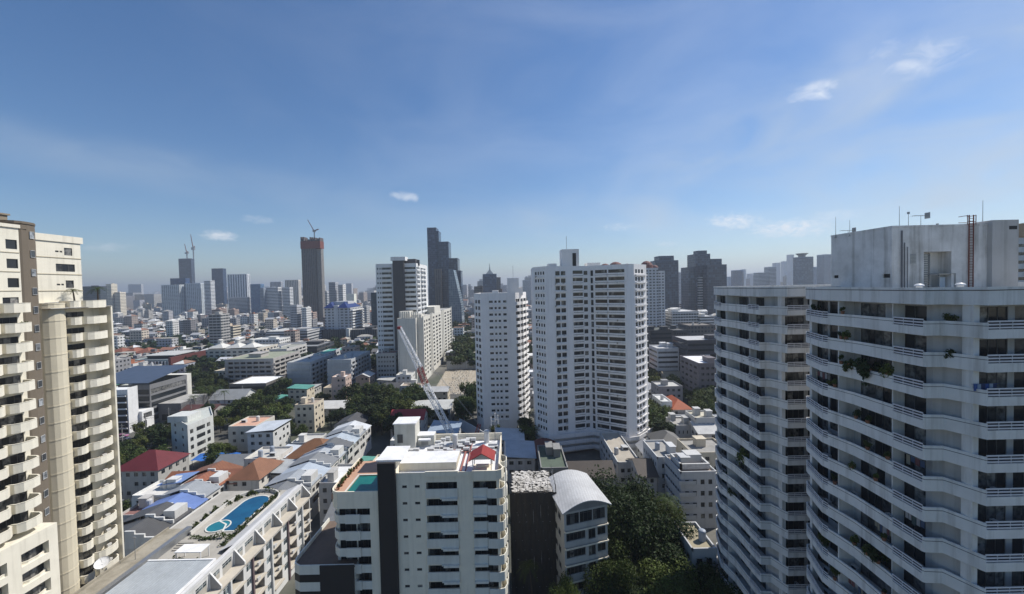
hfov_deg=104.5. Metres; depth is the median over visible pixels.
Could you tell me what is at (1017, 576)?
balcony door
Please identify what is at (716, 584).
tree
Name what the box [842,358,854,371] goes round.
potted plant
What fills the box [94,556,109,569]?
satellite dish
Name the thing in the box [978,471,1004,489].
balcony door
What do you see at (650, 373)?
tree
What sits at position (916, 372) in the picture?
balcony door
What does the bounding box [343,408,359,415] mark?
tree
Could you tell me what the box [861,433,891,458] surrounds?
balcony door
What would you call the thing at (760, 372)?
balcony door
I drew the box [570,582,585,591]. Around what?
window
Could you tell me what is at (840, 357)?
potted plant
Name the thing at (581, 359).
balcony door
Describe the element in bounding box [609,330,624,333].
balcony door
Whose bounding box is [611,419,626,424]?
balcony door
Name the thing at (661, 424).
tree
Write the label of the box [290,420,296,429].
tree
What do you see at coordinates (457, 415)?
tree
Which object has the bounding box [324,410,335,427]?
tree
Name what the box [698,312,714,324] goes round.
white complex
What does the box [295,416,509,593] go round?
condominium
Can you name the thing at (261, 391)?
tree
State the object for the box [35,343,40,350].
stair window
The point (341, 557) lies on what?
balcony door
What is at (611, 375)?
balcony door
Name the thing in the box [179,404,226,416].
house
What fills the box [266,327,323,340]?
wide low block
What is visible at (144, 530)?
townhouse
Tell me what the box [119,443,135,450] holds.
tree
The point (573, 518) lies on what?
window
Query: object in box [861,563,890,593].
balcony door
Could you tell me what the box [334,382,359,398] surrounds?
tree
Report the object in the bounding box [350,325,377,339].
dark louvred block
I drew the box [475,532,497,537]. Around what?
balcony door
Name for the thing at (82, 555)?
window
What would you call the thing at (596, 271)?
balcony door
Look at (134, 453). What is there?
tree
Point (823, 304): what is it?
balcony door
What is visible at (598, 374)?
balcony door
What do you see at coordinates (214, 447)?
tree
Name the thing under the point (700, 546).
flat roof house
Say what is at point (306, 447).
house
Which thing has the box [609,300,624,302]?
balcony door
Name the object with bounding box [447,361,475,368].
site fence
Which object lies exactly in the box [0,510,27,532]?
window
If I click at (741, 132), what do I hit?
sky
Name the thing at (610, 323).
balcony door
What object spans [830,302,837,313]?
balcony door
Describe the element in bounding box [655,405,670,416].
tree
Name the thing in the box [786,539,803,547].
balcony door
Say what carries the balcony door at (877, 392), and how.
in the apartment tower at (961, 493)
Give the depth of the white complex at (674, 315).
420.94 m
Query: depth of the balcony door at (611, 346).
152.22 m
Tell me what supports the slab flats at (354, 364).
on the ground at (380, 443)
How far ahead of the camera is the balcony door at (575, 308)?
156.52 m
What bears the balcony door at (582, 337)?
in the residential tower at (589, 349)
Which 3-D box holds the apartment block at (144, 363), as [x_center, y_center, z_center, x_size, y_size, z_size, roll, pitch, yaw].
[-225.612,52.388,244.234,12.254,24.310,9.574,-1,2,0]
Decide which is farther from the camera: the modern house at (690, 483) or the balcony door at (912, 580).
the modern house at (690, 483)
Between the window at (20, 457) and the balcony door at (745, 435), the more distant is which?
the balcony door at (745, 435)
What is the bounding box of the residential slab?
[397,305,451,382]
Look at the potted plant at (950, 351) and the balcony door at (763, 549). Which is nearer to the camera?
the potted plant at (950, 351)
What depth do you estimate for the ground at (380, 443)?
173.30 m
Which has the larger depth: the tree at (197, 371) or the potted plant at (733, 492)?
the tree at (197, 371)
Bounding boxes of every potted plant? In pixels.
[727,487,735,495]
[735,446,748,464]
[811,304,820,309]
[818,532,829,542]
[830,565,840,580]
[831,379,836,386]
[831,473,837,484]
[838,355,843,363]
[839,306,845,313]
[842,330,850,339]
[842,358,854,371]
[848,460,855,469]
[850,534,859,545]
[852,409,860,418]
[853,357,882,385]
[861,543,867,555]
[862,439,872,449]
[865,415,871,423]
[865,543,890,563]
[873,473,878,480]
[878,362,894,377]
[880,532,887,541]
[883,451,890,459]
[942,313,958,320]
[943,349,955,358]
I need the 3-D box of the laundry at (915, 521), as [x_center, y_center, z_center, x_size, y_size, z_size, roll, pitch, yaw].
[39.255,21.814,38.628,0.030,0.899,2.400,-1,2,0]
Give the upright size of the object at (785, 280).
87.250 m
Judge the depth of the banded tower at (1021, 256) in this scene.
138.81 m
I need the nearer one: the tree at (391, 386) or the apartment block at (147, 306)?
the tree at (391, 386)
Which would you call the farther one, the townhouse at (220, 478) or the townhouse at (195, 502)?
the townhouse at (220, 478)
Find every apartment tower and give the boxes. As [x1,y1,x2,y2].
[713,284,830,593]
[805,215,1023,593]
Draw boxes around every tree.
[65,288,81,300]
[87,287,106,299]
[119,440,139,447]
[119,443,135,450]
[119,446,131,454]
[120,450,130,463]
[120,459,127,465]
[122,499,130,511]
[125,448,148,459]
[126,446,145,456]
[128,450,145,459]
[129,434,142,439]
[130,421,144,431]
[132,435,150,449]
[134,428,155,447]
[145,424,167,433]
[147,428,170,442]
[150,439,167,449]
[153,444,170,450]
[164,429,171,445]
[185,369,201,385]
[191,372,204,383]
[200,403,215,411]
[202,378,216,385]
[203,451,218,464]
[205,442,224,453]
[207,452,219,463]
[213,416,227,432]
[214,375,222,388]
[215,443,229,452]
[216,406,234,426]
[226,399,238,409]
[227,416,239,425]
[231,397,260,415]
[240,410,258,419]
[242,409,251,418]
[243,393,268,406]
[255,389,267,395]
[256,397,271,406]
[259,402,283,414]
[262,383,277,396]
[263,407,285,415]
[264,394,279,402]
[273,406,285,417]
[275,415,287,419]
[276,377,291,393]
[276,382,284,392]
[276,396,292,408]
[278,398,295,404]
[278,414,292,420]
[282,403,293,413]
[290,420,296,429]
[291,424,308,436]
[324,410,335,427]
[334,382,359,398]
[334,410,345,420]
[343,396,362,407]
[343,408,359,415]
[345,402,360,411]
[351,382,372,395]
[355,404,364,412]
[359,407,368,415]
[360,394,383,406]
[362,384,380,397]
[364,403,385,432]
[371,383,386,394]
[372,406,389,434]
[375,411,390,432]
[380,388,399,401]
[381,402,398,411]
[382,412,402,435]
[384,391,399,403]
[386,383,399,392]
[391,394,406,404]
[392,399,414,408]
[403,388,418,397]
[404,394,418,405]
[405,383,423,393]
[415,404,434,418]
[416,390,429,399]
[435,408,448,419]
[453,396,469,415]
[453,399,475,420]
[453,403,466,418]
[459,382,469,395]
[464,342,474,347]
[465,388,476,398]
[466,381,475,400]
[467,396,476,416]
[517,415,531,426]
[518,559,541,593]
[519,418,529,426]
[519,424,538,440]
[547,570,585,593]
[580,533,646,593]
[589,464,672,575]
[600,572,654,593]
[616,488,687,551]
[635,553,706,593]
[636,513,722,593]
[648,370,658,377]
[648,375,662,380]
[648,406,667,418]
[648,410,666,421]
[648,415,660,428]
[649,417,675,431]
[652,403,672,410]
[653,492,682,514]
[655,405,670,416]
[685,395,694,401]
[689,401,706,409]
[690,387,703,394]
[693,389,713,399]
[695,394,711,401]
[696,560,742,593]
[704,385,715,395]
[707,400,716,413]
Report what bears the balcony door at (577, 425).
in the residential tower at (589, 349)
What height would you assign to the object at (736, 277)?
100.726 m
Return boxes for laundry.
[815,370,826,378]
[848,578,862,593]
[875,521,890,535]
[905,453,926,467]
[905,511,927,528]
[974,383,998,390]
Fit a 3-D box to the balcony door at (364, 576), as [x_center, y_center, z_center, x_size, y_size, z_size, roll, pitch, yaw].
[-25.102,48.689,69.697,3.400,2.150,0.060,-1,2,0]
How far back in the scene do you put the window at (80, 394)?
72.27 m
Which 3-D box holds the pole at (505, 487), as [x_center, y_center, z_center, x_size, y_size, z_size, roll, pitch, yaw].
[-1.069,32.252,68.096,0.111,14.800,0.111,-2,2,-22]
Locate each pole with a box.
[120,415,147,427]
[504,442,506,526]
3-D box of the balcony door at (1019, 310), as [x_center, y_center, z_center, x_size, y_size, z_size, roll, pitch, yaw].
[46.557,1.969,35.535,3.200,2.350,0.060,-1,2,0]
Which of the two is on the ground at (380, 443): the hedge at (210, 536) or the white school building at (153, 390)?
the white school building at (153, 390)
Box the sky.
[0,0,1023,293]
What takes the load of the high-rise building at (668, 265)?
on the ground at (380, 443)
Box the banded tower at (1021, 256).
[1018,223,1023,281]
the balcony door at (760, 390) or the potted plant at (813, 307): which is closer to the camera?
the potted plant at (813, 307)
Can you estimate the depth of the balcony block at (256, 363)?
270.20 m
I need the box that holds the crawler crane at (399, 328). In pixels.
[397,326,480,433]
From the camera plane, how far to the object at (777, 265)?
1698.77 m
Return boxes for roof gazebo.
[469,444,495,469]
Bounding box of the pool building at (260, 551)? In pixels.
[73,483,312,593]
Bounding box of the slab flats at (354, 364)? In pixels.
[327,351,371,384]
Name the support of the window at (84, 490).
in the cream tower at (61, 522)
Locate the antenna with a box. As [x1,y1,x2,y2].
[914,212,929,224]
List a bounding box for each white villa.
[167,406,213,464]
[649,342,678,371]
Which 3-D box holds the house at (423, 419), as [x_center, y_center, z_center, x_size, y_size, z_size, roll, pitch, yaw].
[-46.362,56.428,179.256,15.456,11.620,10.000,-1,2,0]
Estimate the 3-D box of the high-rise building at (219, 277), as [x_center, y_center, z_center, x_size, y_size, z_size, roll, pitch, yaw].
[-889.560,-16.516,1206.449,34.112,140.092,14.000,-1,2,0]
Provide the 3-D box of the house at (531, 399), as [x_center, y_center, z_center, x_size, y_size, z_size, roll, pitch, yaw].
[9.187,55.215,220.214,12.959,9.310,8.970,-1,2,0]
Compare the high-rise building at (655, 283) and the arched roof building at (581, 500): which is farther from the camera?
the high-rise building at (655, 283)
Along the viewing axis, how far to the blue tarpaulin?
151.50 m
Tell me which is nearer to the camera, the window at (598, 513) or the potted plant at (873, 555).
the potted plant at (873, 555)
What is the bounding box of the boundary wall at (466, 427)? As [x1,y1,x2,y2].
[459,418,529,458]
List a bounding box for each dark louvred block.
[322,329,345,344]
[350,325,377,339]
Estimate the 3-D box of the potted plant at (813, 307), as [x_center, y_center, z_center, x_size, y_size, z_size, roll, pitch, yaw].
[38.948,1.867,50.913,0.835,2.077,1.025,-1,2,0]
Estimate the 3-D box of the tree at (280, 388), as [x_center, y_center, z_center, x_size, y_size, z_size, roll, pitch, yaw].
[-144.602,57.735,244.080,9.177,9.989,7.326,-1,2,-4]
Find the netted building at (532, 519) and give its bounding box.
[509,469,556,593]
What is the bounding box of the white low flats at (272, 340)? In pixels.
[254,336,289,343]
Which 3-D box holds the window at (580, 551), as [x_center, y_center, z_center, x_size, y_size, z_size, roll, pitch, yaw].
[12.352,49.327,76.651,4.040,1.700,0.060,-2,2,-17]
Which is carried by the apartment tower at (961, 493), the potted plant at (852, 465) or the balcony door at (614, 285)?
the potted plant at (852, 465)
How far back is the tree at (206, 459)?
146.73 m
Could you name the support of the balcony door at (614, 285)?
in the residential tower at (589, 349)
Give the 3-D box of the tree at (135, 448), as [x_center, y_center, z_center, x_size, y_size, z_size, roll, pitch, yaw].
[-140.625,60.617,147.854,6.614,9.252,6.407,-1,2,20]
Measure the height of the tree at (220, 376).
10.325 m
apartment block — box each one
[114,316,123,325]
[115,355,130,372]
[128,361,161,384]
[143,303,151,309]
[179,312,186,317]
[208,312,230,346]
[212,308,225,313]
[216,303,226,307]
[228,308,238,315]
[230,323,240,338]
[254,330,266,338]
[311,311,316,317]
[312,318,317,326]
[331,371,350,399]
[341,344,359,353]
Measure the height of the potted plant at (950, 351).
1.538 m
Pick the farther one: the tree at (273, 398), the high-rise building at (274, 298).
the high-rise building at (274, 298)
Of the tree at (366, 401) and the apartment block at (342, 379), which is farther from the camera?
the apartment block at (342, 379)
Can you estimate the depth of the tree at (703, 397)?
193.49 m
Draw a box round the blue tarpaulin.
[191,452,240,468]
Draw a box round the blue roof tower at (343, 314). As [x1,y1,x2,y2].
[324,301,364,329]
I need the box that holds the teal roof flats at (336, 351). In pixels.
[313,348,340,356]
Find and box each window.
[0,317,16,323]
[0,336,17,343]
[0,356,18,364]
[0,375,19,384]
[0,394,20,406]
[0,413,22,427]
[0,433,23,448]
[0,452,24,469]
[0,472,25,490]
[0,491,26,511]
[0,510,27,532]
[2,297,17,302]
[5,239,16,248]
[6,259,17,267]
[7,278,18,286]
[21,543,42,561]
[22,562,43,581]
[25,581,44,593]
[29,231,33,238]
[30,250,35,257]
[31,269,35,275]
[32,288,37,294]
[33,306,38,313]
[34,325,39,331]
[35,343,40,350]
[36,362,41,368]
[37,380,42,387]
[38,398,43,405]
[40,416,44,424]
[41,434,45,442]
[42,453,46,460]
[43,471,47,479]
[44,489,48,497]
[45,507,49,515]
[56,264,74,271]
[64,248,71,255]
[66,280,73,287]
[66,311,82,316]
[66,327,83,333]
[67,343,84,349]
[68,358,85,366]
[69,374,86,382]
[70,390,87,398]
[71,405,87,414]
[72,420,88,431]
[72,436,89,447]
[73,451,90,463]
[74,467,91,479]
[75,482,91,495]
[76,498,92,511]
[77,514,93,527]
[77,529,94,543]
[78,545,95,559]
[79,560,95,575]
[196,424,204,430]
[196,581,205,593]
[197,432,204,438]
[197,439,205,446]
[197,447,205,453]
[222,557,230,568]
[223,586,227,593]
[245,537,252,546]
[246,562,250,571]
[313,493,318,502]
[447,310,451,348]
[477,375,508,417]
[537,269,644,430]
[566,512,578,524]
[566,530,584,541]
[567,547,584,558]
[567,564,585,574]
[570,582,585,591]
[580,509,591,521]
[588,528,594,538]
[589,544,595,554]
[589,561,595,570]
[593,507,604,519]
[597,526,604,534]
[598,542,605,550]
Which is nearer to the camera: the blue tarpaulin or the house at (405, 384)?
the blue tarpaulin
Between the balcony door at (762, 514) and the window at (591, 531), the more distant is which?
the window at (591, 531)
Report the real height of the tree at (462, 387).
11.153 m
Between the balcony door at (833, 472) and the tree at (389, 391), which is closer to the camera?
the balcony door at (833, 472)
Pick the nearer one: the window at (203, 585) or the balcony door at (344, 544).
the window at (203, 585)
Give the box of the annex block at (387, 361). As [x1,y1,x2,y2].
[376,348,398,382]
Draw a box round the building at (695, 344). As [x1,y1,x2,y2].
[672,334,715,370]
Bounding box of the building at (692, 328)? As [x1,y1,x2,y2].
[678,322,714,334]
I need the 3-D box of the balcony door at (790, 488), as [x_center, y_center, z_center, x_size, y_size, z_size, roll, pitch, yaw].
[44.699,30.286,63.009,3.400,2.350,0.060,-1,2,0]
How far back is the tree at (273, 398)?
215.70 m
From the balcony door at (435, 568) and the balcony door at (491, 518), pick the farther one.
the balcony door at (435, 568)
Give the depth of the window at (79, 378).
72.31 m
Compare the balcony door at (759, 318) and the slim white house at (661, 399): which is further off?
the slim white house at (661, 399)
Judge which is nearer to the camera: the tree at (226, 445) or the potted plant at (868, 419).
the potted plant at (868, 419)
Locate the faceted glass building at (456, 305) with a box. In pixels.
[448,269,464,322]
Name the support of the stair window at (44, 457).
in the cream tower at (61, 522)
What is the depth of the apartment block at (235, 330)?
474.80 m
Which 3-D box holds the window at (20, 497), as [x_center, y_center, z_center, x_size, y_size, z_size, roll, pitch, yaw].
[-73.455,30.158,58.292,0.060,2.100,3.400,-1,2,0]
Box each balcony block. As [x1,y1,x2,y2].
[224,350,300,383]
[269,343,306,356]
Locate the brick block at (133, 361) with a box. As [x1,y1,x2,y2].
[131,359,143,363]
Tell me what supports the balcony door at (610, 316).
in the residential tower at (589, 349)
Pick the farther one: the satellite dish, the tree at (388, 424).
the tree at (388, 424)
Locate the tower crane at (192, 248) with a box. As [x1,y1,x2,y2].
[190,234,194,258]
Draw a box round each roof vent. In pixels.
[914,284,924,287]
[955,283,965,286]
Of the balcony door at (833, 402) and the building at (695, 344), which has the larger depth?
the building at (695, 344)
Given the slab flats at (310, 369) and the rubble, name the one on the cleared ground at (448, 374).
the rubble
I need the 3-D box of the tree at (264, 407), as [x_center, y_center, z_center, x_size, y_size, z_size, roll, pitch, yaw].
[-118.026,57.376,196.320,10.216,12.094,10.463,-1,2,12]
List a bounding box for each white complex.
[665,307,698,327]
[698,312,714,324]
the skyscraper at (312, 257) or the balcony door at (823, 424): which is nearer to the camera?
the balcony door at (823, 424)
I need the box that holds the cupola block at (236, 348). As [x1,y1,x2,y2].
[206,338,277,368]
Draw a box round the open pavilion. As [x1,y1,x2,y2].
[229,375,286,396]
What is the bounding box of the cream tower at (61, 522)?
[0,213,124,593]
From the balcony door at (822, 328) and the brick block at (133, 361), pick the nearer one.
the balcony door at (822, 328)
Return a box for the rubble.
[438,370,475,393]
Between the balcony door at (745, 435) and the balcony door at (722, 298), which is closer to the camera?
the balcony door at (745, 435)
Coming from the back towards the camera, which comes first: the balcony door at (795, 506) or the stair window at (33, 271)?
the balcony door at (795, 506)
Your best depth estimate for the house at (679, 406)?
179.05 m
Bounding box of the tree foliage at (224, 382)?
[115,313,692,452]
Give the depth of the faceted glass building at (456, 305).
610.50 m
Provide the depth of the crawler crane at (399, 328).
150.41 m
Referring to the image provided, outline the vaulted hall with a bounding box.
[534,438,555,470]
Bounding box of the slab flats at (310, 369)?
[286,353,334,388]
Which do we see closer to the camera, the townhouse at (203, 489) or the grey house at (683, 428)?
the townhouse at (203, 489)
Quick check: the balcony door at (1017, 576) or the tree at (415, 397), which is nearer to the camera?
the balcony door at (1017, 576)
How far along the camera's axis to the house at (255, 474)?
121.17 m
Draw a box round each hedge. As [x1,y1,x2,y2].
[189,532,224,539]
[191,486,279,528]
[218,491,279,545]
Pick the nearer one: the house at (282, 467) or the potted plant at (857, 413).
the potted plant at (857, 413)
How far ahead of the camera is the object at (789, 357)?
62.46 m
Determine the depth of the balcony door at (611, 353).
152.37 m
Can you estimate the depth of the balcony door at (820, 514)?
51.72 m
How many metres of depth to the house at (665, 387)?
202.42 m
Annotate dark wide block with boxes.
[647,326,671,366]
[668,325,686,335]
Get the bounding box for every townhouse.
[123,501,193,524]
[123,517,174,556]
[142,492,207,510]
[155,479,221,500]
[180,470,228,492]
[196,460,243,474]
[263,469,321,518]
[269,480,311,519]
[278,461,330,482]
[287,452,338,467]
[300,445,346,463]
[315,437,353,463]
[324,425,365,457]
[324,432,360,462]
[332,420,371,453]
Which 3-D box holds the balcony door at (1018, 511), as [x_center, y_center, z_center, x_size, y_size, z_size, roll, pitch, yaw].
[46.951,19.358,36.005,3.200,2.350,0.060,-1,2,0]
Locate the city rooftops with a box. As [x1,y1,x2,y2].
[113,298,715,372]
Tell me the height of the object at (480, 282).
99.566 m
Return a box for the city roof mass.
[113,297,715,363]
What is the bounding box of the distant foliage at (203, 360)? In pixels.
[113,303,715,367]
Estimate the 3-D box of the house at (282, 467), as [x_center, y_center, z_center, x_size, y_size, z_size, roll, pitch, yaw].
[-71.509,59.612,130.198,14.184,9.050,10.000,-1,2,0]
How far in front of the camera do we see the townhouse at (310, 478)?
116.26 m
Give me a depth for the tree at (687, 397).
204.39 m
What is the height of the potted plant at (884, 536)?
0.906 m
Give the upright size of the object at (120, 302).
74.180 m
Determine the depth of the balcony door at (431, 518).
69.56 m
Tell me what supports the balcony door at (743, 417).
in the apartment tower at (762, 392)
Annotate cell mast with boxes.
[491,412,498,426]
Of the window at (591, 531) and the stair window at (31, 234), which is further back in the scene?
the window at (591, 531)
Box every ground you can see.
[119,289,717,593]
[437,370,475,393]
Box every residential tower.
[376,257,427,351]
[474,278,529,431]
[531,237,653,455]
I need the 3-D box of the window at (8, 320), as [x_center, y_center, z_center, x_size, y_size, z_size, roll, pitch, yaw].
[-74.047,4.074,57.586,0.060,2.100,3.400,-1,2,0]
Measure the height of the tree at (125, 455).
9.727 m
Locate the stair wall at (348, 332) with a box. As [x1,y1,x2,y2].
[346,328,351,337]
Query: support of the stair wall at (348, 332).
on the ground at (380, 443)
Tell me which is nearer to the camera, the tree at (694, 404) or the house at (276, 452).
the house at (276, 452)
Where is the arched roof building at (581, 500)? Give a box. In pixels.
[548,470,611,593]
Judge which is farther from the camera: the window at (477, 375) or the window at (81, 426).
the window at (477, 375)
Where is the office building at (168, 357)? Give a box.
[136,350,205,367]
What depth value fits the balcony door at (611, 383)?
152.60 m
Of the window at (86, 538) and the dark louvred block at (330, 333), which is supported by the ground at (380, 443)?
the dark louvred block at (330, 333)
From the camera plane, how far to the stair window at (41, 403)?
62.26 m
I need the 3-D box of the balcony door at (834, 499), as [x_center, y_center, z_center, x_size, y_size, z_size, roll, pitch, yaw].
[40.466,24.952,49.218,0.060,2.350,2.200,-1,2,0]
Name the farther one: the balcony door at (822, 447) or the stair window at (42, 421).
the stair window at (42, 421)
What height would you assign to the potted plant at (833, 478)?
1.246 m
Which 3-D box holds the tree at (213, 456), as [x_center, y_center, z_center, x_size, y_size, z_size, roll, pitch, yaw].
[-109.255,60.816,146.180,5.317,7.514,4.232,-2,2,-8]
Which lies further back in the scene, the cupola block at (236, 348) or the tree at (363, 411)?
the cupola block at (236, 348)
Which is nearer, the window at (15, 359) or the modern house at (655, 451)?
the window at (15, 359)
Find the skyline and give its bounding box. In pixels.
[52,276,782,309]
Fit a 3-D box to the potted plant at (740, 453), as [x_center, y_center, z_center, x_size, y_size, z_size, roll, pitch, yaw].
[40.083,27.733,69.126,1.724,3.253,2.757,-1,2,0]
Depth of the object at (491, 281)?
749.69 m
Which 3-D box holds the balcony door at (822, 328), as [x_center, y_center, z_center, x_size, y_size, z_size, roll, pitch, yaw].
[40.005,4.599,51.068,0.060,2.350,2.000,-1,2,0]
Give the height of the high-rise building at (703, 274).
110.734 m
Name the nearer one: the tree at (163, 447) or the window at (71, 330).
the window at (71, 330)
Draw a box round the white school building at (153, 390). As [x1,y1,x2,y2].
[116,365,207,433]
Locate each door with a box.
[340,509,355,514]
[340,524,356,531]
[341,540,356,547]
[341,557,357,558]
[357,508,369,514]
[358,523,369,530]
[358,540,370,547]
[359,556,371,563]
[360,573,371,579]
[360,589,372,593]
[428,482,456,488]
[428,499,457,505]
[429,516,457,521]
[429,532,457,538]
[430,549,458,554]
[430,565,458,571]
[431,582,459,587]
[474,481,495,488]
[474,498,496,504]
[475,514,496,521]
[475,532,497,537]
[476,548,497,554]
[476,565,497,570]
[477,582,498,586]
[572,253,575,265]
[573,278,582,280]
[573,285,582,288]
[573,293,582,295]
[573,300,582,302]
[573,307,582,310]
[573,315,582,317]
[574,322,582,325]
[574,329,582,332]
[574,336,583,339]
[574,344,583,347]
[574,351,583,354]
[574,358,583,361]
[574,366,583,369]
[575,373,583,376]
[575,380,583,383]
[575,387,584,391]
[575,394,584,398]
[575,402,584,405]
[575,409,584,412]
[575,416,584,420]
[575,423,584,427]
[595,270,606,272]
[595,277,606,280]
[595,285,606,287]
[595,292,606,295]
[596,300,606,302]
[596,307,606,309]
[596,314,607,317]
[596,322,607,324]
[596,329,607,332]
[596,336,607,339]
[596,344,607,347]
[596,351,607,354]
[597,358,607,362]
[597,366,607,369]
[597,373,608,376]
[597,380,608,384]
[597,387,608,391]
[597,395,608,399]
[597,402,608,406]
[597,409,608,413]
[598,417,608,421]
[598,424,608,428]
[608,269,623,272]
[608,277,623,279]
[609,284,624,287]
[609,292,624,294]
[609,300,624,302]
[609,307,624,310]
[609,315,624,317]
[609,322,624,325]
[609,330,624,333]
[609,337,624,340]
[609,344,624,348]
[610,352,625,355]
[610,359,625,363]
[610,367,625,371]
[610,374,625,378]
[610,382,625,386]
[610,389,625,393]
[610,396,625,401]
[610,404,625,408]
[611,411,625,416]
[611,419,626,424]
[611,426,626,431]
[720,296,724,302]
[721,311,724,318]
[721,326,724,334]
[721,341,725,349]
[721,357,725,365]
[721,372,725,380]
[721,387,725,394]
[721,403,725,411]
[739,297,748,304]
[739,313,748,321]
[740,329,748,339]
[740,346,748,356]
[740,362,748,373]
[740,379,748,390]
[740,396,749,407]
[740,412,749,424]
[740,428,749,441]
[740,445,749,457]
[741,462,749,473]
[741,478,749,489]
[741,494,749,505]
[756,297,763,305]
[756,315,763,323]
[757,332,764,341]
[757,350,764,359]
[757,368,764,377]
[757,386,764,395]
[757,404,764,413]
[757,422,764,431]
[757,439,764,449]
[757,457,764,467]
[757,474,764,484]
[758,493,764,502]
[758,510,765,520]
[758,528,765,537]
[758,545,765,554]
[785,298,803,306]
[785,316,803,324]
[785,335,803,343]
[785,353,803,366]
[785,372,803,381]
[785,391,803,399]
[785,409,803,418]
[785,428,803,437]
[785,446,803,455]
[786,465,803,474]
[786,484,803,492]
[786,502,803,510]
[786,520,803,529]
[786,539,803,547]
[786,557,803,566]
[818,301,827,311]
[818,323,827,335]
[818,347,827,359]
[818,370,827,382]
[818,393,827,407]
[818,416,827,429]
[818,439,827,452]
[818,462,827,477]
[818,485,827,498]
[818,508,827,522]
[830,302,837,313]
[830,325,837,337]
[830,349,837,362]
[830,373,837,387]
[830,398,837,411]
[830,422,837,431]
[831,446,837,460]
[831,470,837,483]
[831,494,837,506]
[831,542,837,552]
[861,303,885,316]
[861,328,891,346]
[861,354,891,370]
[861,381,891,403]
[861,407,891,432]
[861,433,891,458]
[861,460,884,484]
[861,486,890,512]
[861,511,890,542]
[861,537,890,569]
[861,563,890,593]
[904,452,925,475]
[904,481,925,506]
[904,511,925,536]
[904,540,924,565]
[904,569,924,593]
[905,305,926,320]
[905,334,926,351]
[905,363,925,382]
[905,393,925,413]
[905,423,925,444]
[977,536,1004,554]
[977,569,1003,586]
[978,438,1005,455]
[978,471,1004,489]
[978,504,1004,522]
[979,339,1006,355]
[979,372,1006,387]
[979,405,1005,422]
[980,307,1006,329]
[1012,505,1023,520]
[1012,538,1023,553]
[1012,571,1023,585]
[1013,439,1023,454]
[1013,472,1023,487]
[1014,338,1023,353]
[1014,372,1023,387]
[1014,405,1023,420]
[1015,306,1023,319]
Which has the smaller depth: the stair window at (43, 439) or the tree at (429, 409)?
the stair window at (43, 439)
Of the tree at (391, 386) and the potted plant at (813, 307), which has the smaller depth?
the potted plant at (813, 307)
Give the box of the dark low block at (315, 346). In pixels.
[278,340,333,353]
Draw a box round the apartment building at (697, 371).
[680,355,715,395]
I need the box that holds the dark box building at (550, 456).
[537,441,567,475]
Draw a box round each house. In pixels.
[114,347,129,352]
[120,450,190,501]
[123,494,154,520]
[125,347,142,351]
[131,475,189,505]
[136,347,158,354]
[157,471,199,488]
[164,470,206,479]
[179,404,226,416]
[208,389,256,411]
[214,368,224,377]
[214,454,249,467]
[220,468,242,490]
[226,457,283,490]
[228,416,274,450]
[244,446,292,466]
[245,419,290,453]
[270,459,302,479]
[284,438,328,458]
[284,444,300,457]
[288,384,314,405]
[291,433,326,444]
[294,397,324,432]
[310,384,321,398]
[319,463,353,527]
[323,383,331,399]
[323,502,335,521]
[324,400,347,418]
[333,412,369,428]
[356,370,374,385]
[362,456,375,460]
[377,376,395,384]
[384,382,403,391]
[390,436,394,445]
[391,409,428,438]
[396,370,414,381]
[400,379,422,391]
[414,399,454,423]
[425,386,450,399]
[428,420,461,433]
[495,427,524,454]
[504,440,536,482]
[528,369,532,378]
[528,377,532,387]
[528,388,533,406]
[566,460,615,486]
[600,432,637,487]
[626,458,658,497]
[635,438,644,457]
[643,440,675,502]
[645,430,678,452]
[648,382,650,399]
[651,379,682,401]
[652,394,671,411]
[658,371,679,378]
[664,450,716,527]
[665,412,690,437]
[666,395,691,413]
[674,521,716,578]
[677,435,716,470]
[685,406,714,423]
[688,421,716,437]

